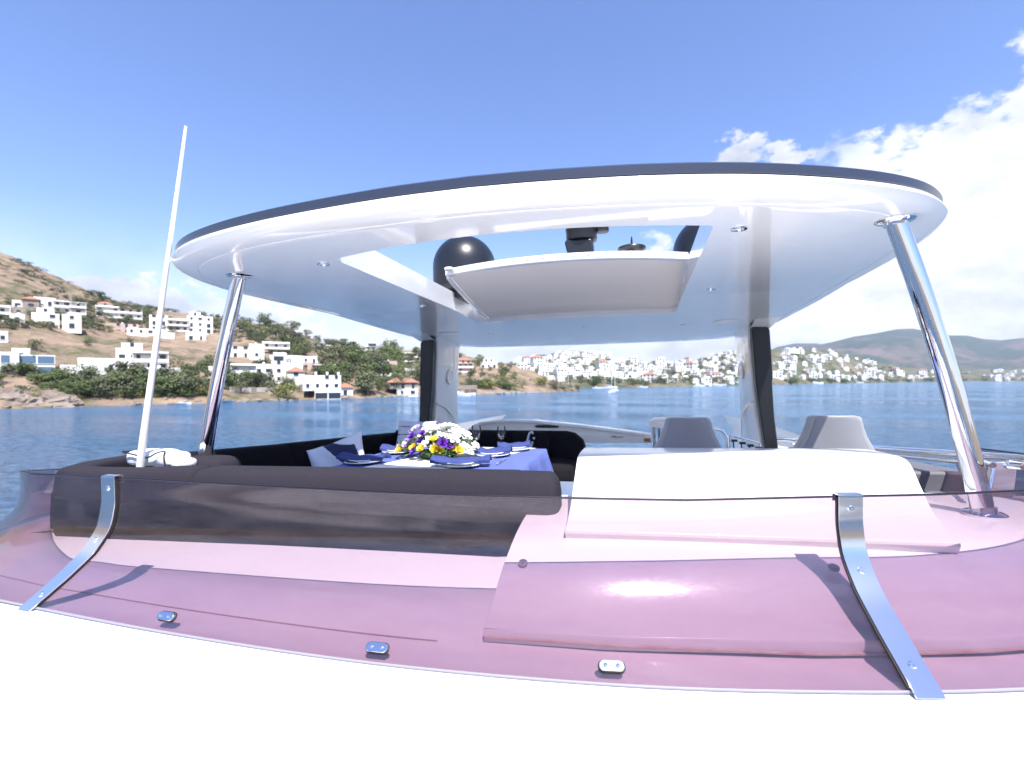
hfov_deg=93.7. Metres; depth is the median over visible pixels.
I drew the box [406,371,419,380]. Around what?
wood tree
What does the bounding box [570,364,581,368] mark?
town house
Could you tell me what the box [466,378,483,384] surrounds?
point bush
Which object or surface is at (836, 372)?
town house
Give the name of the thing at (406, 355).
wood tree
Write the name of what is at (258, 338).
crest tree
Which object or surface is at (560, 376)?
town house
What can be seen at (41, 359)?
window
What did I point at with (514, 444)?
napkin
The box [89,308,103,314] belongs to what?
garden tree
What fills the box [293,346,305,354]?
garden tree
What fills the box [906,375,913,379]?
town house
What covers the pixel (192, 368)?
dark tree
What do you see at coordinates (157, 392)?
shore bush
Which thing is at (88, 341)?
round bush
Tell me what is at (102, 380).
shore tree
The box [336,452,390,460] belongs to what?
napkin
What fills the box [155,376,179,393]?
shore tree
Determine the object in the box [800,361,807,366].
town house
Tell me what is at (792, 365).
town house
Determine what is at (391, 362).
hill villa
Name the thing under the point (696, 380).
town house
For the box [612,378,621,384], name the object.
tree
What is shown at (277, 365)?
hill villa
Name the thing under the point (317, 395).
window
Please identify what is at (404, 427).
throw pillow
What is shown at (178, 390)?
shore bush
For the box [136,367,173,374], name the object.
shore tree
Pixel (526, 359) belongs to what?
town house
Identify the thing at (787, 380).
tree
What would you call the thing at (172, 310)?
scrub bush
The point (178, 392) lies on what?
shore tree
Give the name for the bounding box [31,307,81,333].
hill villa
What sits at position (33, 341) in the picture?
olive bush
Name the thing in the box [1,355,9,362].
window
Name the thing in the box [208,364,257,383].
shore villa
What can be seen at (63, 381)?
shore tree
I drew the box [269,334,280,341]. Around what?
crest tree
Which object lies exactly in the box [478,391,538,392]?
retaining wall
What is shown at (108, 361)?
shore villa
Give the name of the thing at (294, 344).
crest tree
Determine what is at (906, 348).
mountains
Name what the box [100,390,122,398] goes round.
shore bush
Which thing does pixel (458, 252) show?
satellite dome
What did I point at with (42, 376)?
slope bush
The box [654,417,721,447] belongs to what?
helm seat
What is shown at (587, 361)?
town house
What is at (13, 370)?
round tree
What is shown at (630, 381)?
tree
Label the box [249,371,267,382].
garden tree
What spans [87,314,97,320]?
garden tree
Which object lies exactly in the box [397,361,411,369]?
wood tree
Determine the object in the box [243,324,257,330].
crest tree
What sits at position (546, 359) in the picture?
town house
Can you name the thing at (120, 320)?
garden tree
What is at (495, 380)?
point bush
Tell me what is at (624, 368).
town house
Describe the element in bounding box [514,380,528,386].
point bush
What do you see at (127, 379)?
shore tree
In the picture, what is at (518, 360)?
town house
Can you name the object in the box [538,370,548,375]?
town house
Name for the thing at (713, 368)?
town house
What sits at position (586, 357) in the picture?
town house
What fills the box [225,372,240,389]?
garden tree
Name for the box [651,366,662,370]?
town house
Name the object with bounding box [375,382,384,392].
wood tree
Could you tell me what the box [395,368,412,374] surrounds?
wood tree
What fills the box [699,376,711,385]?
town house
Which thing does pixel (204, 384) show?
garden tree
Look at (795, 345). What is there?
distant peak
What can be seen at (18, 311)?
hill villa
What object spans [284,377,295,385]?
garden tree
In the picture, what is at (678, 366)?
town house
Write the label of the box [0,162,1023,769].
yacht
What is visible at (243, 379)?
garden tree
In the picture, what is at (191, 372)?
garden tree
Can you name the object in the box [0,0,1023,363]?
sky
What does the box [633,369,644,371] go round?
town house
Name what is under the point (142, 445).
whip antenna
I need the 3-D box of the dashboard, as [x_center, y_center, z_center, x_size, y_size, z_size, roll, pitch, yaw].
[0.768,0.963,8.392,3.200,0.732,0.465,-1,0,14]
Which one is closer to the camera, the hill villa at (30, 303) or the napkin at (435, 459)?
the napkin at (435, 459)
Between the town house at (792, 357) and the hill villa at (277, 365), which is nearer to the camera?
the hill villa at (277, 365)
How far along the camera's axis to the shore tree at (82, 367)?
131.80 m
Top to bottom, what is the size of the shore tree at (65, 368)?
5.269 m
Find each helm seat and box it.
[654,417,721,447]
[793,415,874,450]
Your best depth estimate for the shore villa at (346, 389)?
168.68 m
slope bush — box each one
[0,374,8,380]
[3,363,34,374]
[10,363,37,374]
[14,385,37,391]
[27,366,46,372]
[27,373,43,384]
[35,374,59,382]
[35,381,68,388]
[37,382,55,388]
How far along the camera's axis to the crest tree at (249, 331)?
253.21 m
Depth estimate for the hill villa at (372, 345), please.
318.60 m
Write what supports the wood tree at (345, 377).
on the hillside at (63, 346)
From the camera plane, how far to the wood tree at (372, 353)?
250.29 m
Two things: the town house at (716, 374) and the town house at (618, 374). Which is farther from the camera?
the town house at (716, 374)
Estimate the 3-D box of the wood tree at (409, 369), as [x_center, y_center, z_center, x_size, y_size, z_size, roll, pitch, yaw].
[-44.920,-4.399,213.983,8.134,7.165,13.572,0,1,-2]
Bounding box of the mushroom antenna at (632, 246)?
[618,236,645,250]
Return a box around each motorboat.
[175,401,190,404]
[221,399,232,402]
[458,391,475,395]
[692,384,705,386]
[712,383,725,385]
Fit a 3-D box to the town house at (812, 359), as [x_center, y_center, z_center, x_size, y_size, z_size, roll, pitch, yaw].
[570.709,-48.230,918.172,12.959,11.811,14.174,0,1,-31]
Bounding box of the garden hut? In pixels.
[0,331,7,342]
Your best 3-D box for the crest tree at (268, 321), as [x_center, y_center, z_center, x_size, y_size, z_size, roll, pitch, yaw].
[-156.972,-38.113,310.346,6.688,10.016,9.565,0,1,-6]
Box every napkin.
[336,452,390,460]
[380,443,416,450]
[430,454,491,463]
[474,445,511,453]
[497,440,530,447]
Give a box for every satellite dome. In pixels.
[433,236,494,303]
[673,225,699,253]
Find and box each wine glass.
[471,425,480,439]
[497,426,505,439]
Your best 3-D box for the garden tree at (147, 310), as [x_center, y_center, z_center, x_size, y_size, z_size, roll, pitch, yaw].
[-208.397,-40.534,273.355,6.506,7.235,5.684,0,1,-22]
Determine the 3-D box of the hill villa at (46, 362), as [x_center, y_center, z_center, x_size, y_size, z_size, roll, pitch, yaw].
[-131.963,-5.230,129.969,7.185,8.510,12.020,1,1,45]
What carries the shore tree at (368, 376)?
on the hillside at (63, 346)
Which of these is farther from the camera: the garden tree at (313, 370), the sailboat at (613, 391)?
the sailboat at (613, 391)
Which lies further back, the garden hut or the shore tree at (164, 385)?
the garden hut
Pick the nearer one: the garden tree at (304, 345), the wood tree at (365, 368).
the wood tree at (365, 368)
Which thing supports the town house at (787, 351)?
on the hillside at (853, 362)
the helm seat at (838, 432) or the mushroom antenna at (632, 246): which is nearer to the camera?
the helm seat at (838, 432)
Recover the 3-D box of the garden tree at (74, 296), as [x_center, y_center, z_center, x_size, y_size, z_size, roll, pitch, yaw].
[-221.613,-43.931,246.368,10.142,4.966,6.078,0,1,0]
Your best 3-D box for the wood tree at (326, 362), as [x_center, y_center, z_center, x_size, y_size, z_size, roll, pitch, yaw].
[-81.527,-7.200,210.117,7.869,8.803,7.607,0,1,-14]
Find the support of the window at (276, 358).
in the hill villa at (277, 365)
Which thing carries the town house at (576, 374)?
on the hillside at (853, 362)
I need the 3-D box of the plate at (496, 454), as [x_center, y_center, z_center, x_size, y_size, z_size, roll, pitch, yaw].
[-0.167,0.582,4.088,0.306,0.034,0.306,-1,0,14]
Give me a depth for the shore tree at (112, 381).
126.06 m
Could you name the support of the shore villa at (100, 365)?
on the hillside at (63, 346)
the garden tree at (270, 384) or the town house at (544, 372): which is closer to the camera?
the garden tree at (270, 384)
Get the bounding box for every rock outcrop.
[0,387,54,407]
[23,390,81,407]
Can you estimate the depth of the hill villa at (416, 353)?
319.47 m
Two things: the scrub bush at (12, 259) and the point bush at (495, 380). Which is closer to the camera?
the point bush at (495, 380)
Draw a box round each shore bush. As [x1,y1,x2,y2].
[30,388,48,391]
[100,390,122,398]
[112,388,131,395]
[132,390,145,396]
[153,391,164,396]
[168,388,187,394]
[176,389,192,396]
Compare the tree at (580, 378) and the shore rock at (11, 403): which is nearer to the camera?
the shore rock at (11, 403)
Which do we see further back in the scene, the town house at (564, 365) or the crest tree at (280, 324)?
the town house at (564, 365)
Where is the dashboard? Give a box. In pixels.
[468,419,651,442]
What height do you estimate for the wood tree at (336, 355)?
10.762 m
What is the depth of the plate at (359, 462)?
3.74 m
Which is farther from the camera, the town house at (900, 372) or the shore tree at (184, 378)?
the town house at (900, 372)
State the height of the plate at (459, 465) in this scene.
0.034 m
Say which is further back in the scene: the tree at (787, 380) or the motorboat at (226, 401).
the tree at (787, 380)
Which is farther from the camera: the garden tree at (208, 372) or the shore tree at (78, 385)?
the garden tree at (208, 372)
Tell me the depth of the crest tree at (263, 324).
310.69 m
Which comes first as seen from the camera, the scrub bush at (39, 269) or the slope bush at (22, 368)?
the slope bush at (22, 368)
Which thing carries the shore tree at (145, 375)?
on the hillside at (63, 346)
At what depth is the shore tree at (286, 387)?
152.03 m
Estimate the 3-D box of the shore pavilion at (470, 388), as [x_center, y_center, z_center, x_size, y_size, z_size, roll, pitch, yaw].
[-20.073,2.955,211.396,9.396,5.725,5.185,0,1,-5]
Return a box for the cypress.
[268,368,275,385]
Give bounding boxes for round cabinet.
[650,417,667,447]
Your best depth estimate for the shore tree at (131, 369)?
136.90 m
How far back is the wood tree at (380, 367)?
208.85 m
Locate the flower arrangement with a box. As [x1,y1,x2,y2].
[395,422,479,459]
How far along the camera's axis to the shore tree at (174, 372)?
140.36 m
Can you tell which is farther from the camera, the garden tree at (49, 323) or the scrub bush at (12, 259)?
the scrub bush at (12, 259)
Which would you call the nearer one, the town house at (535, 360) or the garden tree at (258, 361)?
the garden tree at (258, 361)
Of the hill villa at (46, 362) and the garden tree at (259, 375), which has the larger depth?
the garden tree at (259, 375)
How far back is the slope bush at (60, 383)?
119.96 m
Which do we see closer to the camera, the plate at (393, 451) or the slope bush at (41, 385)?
the plate at (393, 451)
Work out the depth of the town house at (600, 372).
433.79 m
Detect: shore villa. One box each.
[60,362,106,376]
[77,358,141,370]
[116,343,168,367]
[145,365,179,372]
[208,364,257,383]
[286,367,305,387]
[303,372,340,398]
[341,383,354,395]
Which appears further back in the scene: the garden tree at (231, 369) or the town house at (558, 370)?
the town house at (558, 370)
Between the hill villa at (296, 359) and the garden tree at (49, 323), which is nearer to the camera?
the garden tree at (49, 323)
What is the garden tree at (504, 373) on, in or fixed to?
on the hillside at (63, 346)
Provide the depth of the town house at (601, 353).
664.49 m
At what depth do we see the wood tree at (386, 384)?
182.68 m
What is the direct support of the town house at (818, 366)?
on the hillside at (853, 362)
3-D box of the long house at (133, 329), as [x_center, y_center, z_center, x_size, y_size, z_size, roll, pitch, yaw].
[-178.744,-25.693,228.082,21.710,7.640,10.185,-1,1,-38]
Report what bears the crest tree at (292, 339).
on the hillside at (63, 346)
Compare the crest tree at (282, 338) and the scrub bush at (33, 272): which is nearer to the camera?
the crest tree at (282, 338)
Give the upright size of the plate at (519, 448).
0.034 m
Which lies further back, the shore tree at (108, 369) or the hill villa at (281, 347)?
the hill villa at (281, 347)
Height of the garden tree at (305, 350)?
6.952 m
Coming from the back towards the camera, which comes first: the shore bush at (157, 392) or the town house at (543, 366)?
the town house at (543, 366)
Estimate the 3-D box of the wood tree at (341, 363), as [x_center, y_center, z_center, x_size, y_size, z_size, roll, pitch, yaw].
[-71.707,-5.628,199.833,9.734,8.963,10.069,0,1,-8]
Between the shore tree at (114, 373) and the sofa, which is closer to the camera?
the sofa
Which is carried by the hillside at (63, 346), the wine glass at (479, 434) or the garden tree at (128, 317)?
the garden tree at (128, 317)
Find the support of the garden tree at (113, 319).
on the hillside at (63, 346)
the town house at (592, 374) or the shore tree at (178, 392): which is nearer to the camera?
the shore tree at (178, 392)
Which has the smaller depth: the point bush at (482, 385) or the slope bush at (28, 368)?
the slope bush at (28, 368)
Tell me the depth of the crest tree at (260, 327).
282.00 m
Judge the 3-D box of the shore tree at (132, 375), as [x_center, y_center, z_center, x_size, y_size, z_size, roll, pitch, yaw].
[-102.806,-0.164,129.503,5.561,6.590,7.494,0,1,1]
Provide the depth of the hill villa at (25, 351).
135.21 m
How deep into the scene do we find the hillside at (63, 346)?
196.87 m
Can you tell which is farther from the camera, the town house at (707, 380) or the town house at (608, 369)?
the town house at (707, 380)
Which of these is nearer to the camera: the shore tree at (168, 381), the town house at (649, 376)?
the shore tree at (168, 381)
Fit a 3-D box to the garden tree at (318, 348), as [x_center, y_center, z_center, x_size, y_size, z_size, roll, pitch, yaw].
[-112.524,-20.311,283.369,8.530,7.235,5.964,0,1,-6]
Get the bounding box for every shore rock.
[1,401,20,404]
[1,405,11,408]
[21,405,37,407]
[129,402,142,405]
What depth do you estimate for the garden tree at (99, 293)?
289.35 m
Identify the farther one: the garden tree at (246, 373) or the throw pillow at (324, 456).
the garden tree at (246, 373)
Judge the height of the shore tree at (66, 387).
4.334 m
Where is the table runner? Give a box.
[367,447,533,468]
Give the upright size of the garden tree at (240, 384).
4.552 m
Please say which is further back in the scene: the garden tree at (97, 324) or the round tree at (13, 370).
the garden tree at (97, 324)
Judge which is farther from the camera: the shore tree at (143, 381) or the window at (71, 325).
the window at (71, 325)
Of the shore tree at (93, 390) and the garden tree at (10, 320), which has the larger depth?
the garden tree at (10, 320)
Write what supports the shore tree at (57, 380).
on the hillside at (63, 346)
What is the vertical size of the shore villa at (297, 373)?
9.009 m
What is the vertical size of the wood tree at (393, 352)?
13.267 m
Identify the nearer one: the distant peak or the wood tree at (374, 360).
the wood tree at (374, 360)
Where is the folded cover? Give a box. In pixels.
[122,448,196,465]
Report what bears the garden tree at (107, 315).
on the hillside at (63, 346)
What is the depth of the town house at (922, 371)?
1503.87 m
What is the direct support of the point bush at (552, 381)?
on the hillside at (63, 346)
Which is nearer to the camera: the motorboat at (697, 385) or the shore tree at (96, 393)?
the shore tree at (96, 393)
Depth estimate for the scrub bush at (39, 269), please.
285.06 m
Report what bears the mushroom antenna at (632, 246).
on the yacht
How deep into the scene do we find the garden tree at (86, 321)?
209.04 m
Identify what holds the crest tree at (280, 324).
on the hillside at (63, 346)
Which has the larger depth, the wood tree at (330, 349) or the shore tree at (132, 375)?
the wood tree at (330, 349)
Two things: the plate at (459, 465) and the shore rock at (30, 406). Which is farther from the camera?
the shore rock at (30, 406)
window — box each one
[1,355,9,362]
[19,356,35,363]
[38,356,53,363]
[38,367,53,373]
[69,323,74,328]
[119,354,125,358]
[274,356,283,360]
[315,393,327,398]
[329,393,340,398]
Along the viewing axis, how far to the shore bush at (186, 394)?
131.68 m
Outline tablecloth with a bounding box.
[333,447,553,471]
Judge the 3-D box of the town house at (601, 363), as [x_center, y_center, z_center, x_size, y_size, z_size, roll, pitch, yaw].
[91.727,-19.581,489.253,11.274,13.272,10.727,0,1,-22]
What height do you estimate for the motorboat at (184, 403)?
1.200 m
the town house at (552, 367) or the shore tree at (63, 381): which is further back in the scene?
the town house at (552, 367)
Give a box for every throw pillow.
[307,431,363,466]
[396,420,439,446]
[512,430,551,458]
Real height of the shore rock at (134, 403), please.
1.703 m
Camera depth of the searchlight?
5.04 m
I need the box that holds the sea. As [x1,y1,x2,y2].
[0,382,1023,526]
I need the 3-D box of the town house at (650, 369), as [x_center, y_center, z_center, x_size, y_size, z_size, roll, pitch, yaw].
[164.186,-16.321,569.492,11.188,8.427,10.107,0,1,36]
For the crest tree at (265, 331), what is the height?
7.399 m
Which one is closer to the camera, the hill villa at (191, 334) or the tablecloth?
the tablecloth
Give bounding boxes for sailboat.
[603,365,616,388]
[608,367,617,392]
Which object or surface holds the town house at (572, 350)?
on the hillside at (853, 362)
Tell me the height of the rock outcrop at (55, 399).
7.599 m
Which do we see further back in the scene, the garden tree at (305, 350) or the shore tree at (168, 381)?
the garden tree at (305, 350)
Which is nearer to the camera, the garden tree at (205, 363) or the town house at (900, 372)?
the garden tree at (205, 363)
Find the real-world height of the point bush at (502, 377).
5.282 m
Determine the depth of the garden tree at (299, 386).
164.22 m
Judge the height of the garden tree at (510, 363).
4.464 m
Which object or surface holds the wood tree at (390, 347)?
on the hillside at (63, 346)
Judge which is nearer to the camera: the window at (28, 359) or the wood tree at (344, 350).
the window at (28, 359)
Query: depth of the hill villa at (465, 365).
277.14 m
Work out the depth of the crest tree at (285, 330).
280.00 m
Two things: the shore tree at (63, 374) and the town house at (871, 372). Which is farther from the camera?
the town house at (871, 372)
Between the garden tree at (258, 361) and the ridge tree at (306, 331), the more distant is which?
the ridge tree at (306, 331)
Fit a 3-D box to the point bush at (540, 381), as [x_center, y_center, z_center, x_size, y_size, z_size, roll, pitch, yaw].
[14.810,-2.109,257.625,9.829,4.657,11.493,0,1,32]
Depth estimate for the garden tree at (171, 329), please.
239.14 m
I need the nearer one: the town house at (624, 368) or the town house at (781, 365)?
the town house at (624, 368)
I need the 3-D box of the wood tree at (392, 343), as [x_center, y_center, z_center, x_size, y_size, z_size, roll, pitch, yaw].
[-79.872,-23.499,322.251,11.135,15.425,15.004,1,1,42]
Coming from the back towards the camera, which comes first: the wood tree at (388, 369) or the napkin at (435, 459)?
the wood tree at (388, 369)
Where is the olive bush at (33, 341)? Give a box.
[25,338,43,348]
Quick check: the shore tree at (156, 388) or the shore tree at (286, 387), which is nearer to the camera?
the shore tree at (156, 388)
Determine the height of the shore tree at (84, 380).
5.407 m
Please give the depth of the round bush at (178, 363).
164.52 m
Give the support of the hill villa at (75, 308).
on the hillside at (63, 346)
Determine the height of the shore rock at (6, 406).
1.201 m
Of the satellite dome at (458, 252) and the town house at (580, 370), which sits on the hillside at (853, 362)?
the town house at (580, 370)
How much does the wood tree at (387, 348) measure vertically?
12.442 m
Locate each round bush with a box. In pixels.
[83,338,96,345]
[169,358,188,367]
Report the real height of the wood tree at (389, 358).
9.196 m
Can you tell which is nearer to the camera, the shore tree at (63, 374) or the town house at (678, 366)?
the shore tree at (63, 374)
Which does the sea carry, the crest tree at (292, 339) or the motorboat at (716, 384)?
the motorboat at (716, 384)
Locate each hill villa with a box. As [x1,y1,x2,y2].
[0,305,24,326]
[0,349,54,373]
[11,348,29,354]
[12,296,40,316]
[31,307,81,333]
[33,296,86,316]
[95,302,142,322]
[161,331,174,338]
[186,329,205,339]
[230,342,263,360]
[257,356,285,383]
[262,341,289,352]
[270,352,302,369]
[303,356,317,369]
[314,364,334,374]
[364,343,375,351]
[379,360,396,375]
[401,352,419,361]
[458,358,472,372]
[480,359,496,367]
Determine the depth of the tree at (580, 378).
378.24 m
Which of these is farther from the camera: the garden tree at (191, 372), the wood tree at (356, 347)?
the wood tree at (356, 347)
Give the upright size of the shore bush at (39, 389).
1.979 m
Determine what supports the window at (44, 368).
in the hill villa at (46, 362)
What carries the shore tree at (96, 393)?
on the hillside at (63, 346)
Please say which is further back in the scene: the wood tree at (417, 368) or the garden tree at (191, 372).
the wood tree at (417, 368)
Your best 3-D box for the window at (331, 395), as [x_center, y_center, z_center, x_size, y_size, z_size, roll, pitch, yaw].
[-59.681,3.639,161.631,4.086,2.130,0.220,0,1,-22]
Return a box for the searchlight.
[565,226,608,252]
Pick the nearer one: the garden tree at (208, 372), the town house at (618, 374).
the garden tree at (208, 372)
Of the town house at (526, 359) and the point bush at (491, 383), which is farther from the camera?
the town house at (526, 359)
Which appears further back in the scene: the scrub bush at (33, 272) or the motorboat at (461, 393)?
the scrub bush at (33, 272)
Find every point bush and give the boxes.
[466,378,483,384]
[473,380,484,387]
[480,380,498,387]
[494,379,507,386]
[497,374,519,383]
[497,380,510,387]
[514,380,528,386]
[529,377,545,384]
[543,379,556,387]
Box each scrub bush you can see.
[8,258,21,261]
[20,268,36,273]
[31,266,48,271]
[47,288,64,292]
[164,308,178,312]
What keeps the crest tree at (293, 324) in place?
on the hillside at (63, 346)
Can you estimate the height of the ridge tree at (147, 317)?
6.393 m
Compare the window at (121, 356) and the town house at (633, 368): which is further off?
the town house at (633, 368)
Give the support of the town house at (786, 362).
on the hillside at (853, 362)
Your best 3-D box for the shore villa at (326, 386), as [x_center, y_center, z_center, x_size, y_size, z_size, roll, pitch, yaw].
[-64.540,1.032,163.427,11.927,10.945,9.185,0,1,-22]
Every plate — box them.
[344,459,383,463]
[382,449,408,453]
[441,463,481,467]
[475,452,509,456]
[512,446,529,450]
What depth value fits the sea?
82.60 m
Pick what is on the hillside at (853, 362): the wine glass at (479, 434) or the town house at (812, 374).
the town house at (812, 374)
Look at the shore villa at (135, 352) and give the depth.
152.85 m
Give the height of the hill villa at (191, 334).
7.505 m
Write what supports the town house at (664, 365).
on the hillside at (853, 362)
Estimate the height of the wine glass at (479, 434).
0.241 m
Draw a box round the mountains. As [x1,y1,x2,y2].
[789,329,1023,369]
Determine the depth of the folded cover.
3.36 m
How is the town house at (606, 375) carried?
on the hillside at (853, 362)
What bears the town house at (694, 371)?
on the hillside at (853, 362)
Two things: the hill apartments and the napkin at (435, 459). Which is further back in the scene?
the hill apartments
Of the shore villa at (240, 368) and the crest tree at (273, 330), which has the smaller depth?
the shore villa at (240, 368)
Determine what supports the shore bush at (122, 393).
on the hillside at (63, 346)
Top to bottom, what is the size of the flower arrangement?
0.294 m
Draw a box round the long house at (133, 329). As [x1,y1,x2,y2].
[106,322,163,335]
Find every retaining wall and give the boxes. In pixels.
[229,387,273,392]
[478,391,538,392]
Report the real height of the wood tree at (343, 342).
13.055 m
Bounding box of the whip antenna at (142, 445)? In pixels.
[136,126,186,466]
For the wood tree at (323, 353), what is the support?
on the hillside at (63, 346)
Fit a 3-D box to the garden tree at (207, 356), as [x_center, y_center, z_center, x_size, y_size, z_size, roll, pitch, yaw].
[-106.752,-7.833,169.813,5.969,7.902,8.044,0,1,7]
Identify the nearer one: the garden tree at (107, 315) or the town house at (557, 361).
the garden tree at (107, 315)
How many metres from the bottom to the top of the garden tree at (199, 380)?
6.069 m
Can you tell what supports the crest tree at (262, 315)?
on the hillside at (63, 346)
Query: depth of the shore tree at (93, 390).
122.20 m
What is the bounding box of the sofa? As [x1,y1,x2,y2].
[50,430,585,556]
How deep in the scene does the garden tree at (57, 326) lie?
184.30 m
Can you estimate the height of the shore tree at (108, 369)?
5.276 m
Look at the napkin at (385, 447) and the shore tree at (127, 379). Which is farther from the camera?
the shore tree at (127, 379)
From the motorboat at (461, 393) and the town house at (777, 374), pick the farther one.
the town house at (777, 374)
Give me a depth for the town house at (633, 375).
417.05 m
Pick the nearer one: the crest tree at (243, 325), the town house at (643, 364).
the crest tree at (243, 325)
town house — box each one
[515,357,521,363]
[517,362,526,369]
[522,355,530,363]
[530,355,542,365]
[537,363,549,371]
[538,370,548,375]
[543,356,553,362]
[550,365,556,371]
[553,359,562,364]
[553,367,565,374]
[555,373,566,380]
[556,364,567,368]
[562,368,574,374]
[567,359,574,363]
[569,348,577,353]
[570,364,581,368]
[571,352,579,356]
[573,372,580,378]
[575,368,583,373]
[579,358,590,364]
[581,355,591,361]
[583,370,590,376]
[586,366,594,370]
[587,373,597,378]
[588,351,598,357]
[592,369,605,375]
[595,359,608,369]
[599,351,604,356]
[603,353,611,358]
[603,374,610,382]
[605,364,615,372]
[610,371,623,377]
[619,365,627,372]
[622,372,640,383]
[628,356,638,364]
[628,365,635,371]
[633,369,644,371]
[637,361,646,368]
[642,372,657,382]
[645,368,655,372]
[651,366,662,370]
[656,357,665,364]
[659,362,666,368]
[673,362,683,371]
[681,369,690,375]
[682,361,696,369]
[684,357,691,361]
[691,368,699,374]
[691,378,698,383]
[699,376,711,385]
[704,366,717,371]
[704,370,713,376]
[711,371,721,381]
[721,376,734,384]
[724,350,731,354]
[772,371,781,379]
[776,363,784,368]
[781,360,790,364]
[782,348,790,354]
[787,355,796,359]
[788,362,795,369]
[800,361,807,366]
[806,357,815,362]
[807,371,817,378]
[811,363,821,369]
[832,370,839,375]
[859,374,868,381]
[864,368,875,378]
[893,370,904,376]
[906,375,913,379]
[917,369,926,374]
[992,375,1001,380]
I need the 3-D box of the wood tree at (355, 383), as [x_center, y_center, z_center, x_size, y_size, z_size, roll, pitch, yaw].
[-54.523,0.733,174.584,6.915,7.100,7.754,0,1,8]
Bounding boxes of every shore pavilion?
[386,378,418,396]
[458,385,476,394]
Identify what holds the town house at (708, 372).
on the hillside at (853, 362)
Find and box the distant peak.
[774,343,819,348]
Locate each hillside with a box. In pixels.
[0,252,578,409]
[514,349,1023,387]
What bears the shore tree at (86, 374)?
on the hillside at (63, 346)
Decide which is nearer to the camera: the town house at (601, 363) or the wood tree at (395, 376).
the wood tree at (395, 376)
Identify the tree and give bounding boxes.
[2,362,36,374]
[4,317,18,323]
[4,323,15,329]
[38,321,53,326]
[47,324,58,328]
[47,366,74,373]
[49,369,83,380]
[52,377,80,387]
[56,379,73,388]
[61,380,92,396]
[63,382,83,393]
[71,294,90,301]
[74,364,99,374]
[77,368,103,379]
[79,378,98,394]
[81,319,93,327]
[81,321,95,328]
[86,375,115,396]
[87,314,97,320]
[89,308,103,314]
[89,318,105,329]
[89,383,100,396]
[91,390,115,396]
[95,291,106,300]
[98,381,123,395]
[101,313,113,317]
[102,325,113,331]
[103,366,125,375]
[105,375,118,388]
[107,317,118,322]
[110,370,127,383]
[111,359,144,372]
[112,372,136,386]
[112,383,142,393]
[116,318,127,323]
[116,373,138,389]
[121,315,133,320]
[125,365,141,373]
[134,369,163,386]
[134,377,158,391]
[136,320,147,324]
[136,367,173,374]
[139,307,151,315]
[142,311,156,319]
[154,375,172,391]
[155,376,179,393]
[159,376,191,393]
[161,373,197,396]
[163,386,191,395]
[164,325,175,331]
[165,368,185,375]
[181,363,204,376]
[181,369,199,376]
[187,375,202,387]
[196,359,212,376]
[198,352,215,362]
[200,378,226,389]
[203,369,211,376]
[209,314,221,320]
[213,320,221,331]
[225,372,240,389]
[227,365,236,374]
[230,381,247,392]
[233,335,241,341]
[236,320,250,330]
[238,318,253,325]
[239,368,258,381]
[239,377,254,386]
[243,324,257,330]
[244,328,259,338]
[244,333,264,341]
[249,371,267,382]
[251,372,275,384]
[252,332,267,340]
[252,357,272,363]
[254,324,271,332]
[257,320,269,326]
[258,312,270,319]
[258,380,279,391]
[259,330,270,338]
[263,318,273,327]
[267,327,285,338]
[267,383,297,398]
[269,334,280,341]
[270,321,288,329]
[276,327,294,336]
[278,334,287,341]
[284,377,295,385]
[285,320,300,330]
[286,330,303,341]
[287,337,299,345]
[287,349,297,354]
[288,340,299,346]
[292,384,302,391]
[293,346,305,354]
[297,342,314,355]
[299,346,308,355]
[304,329,311,334]
[310,366,321,373]
[314,345,324,351]
[317,350,333,363]
[318,359,334,372]
[318,364,342,374]
[321,344,344,358]
[322,350,341,362]
[324,339,336,344]
[328,361,350,372]
[335,340,359,351]
[338,349,349,361]
[341,373,353,382]
[342,351,368,365]
[347,364,356,373]
[349,344,364,360]
[350,378,368,393]
[353,370,380,395]
[356,361,381,373]
[365,358,384,368]
[367,351,380,357]
[370,354,386,369]
[374,363,393,374]
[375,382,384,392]
[376,375,391,384]
[377,345,396,357]
[378,361,392,374]
[378,376,391,390]
[380,352,399,360]
[382,338,403,351]
[383,343,398,354]
[383,382,389,391]
[387,347,405,360]
[389,371,404,379]
[393,372,411,385]
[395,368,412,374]
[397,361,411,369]
[401,350,411,362]
[405,368,419,379]
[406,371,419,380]
[408,363,419,381]
[411,347,419,354]
[498,371,507,376]
[506,361,513,367]
[574,375,584,382]
[582,376,600,384]
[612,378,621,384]
[623,379,637,384]
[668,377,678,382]
[783,377,797,381]
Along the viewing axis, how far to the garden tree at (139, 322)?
242.58 m
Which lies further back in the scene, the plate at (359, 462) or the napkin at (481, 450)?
the napkin at (481, 450)
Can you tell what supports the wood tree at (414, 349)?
on the hillside at (63, 346)
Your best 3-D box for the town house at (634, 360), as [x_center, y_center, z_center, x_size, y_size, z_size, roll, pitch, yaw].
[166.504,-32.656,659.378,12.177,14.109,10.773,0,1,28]
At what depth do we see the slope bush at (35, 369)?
128.83 m
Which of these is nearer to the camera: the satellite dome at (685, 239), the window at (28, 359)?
the satellite dome at (685, 239)
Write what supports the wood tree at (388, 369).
on the hillside at (63, 346)
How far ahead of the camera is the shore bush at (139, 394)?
127.69 m
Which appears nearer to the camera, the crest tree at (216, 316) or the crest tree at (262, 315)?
the crest tree at (216, 316)
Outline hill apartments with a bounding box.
[149,311,212,334]
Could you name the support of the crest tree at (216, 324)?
on the hillside at (63, 346)

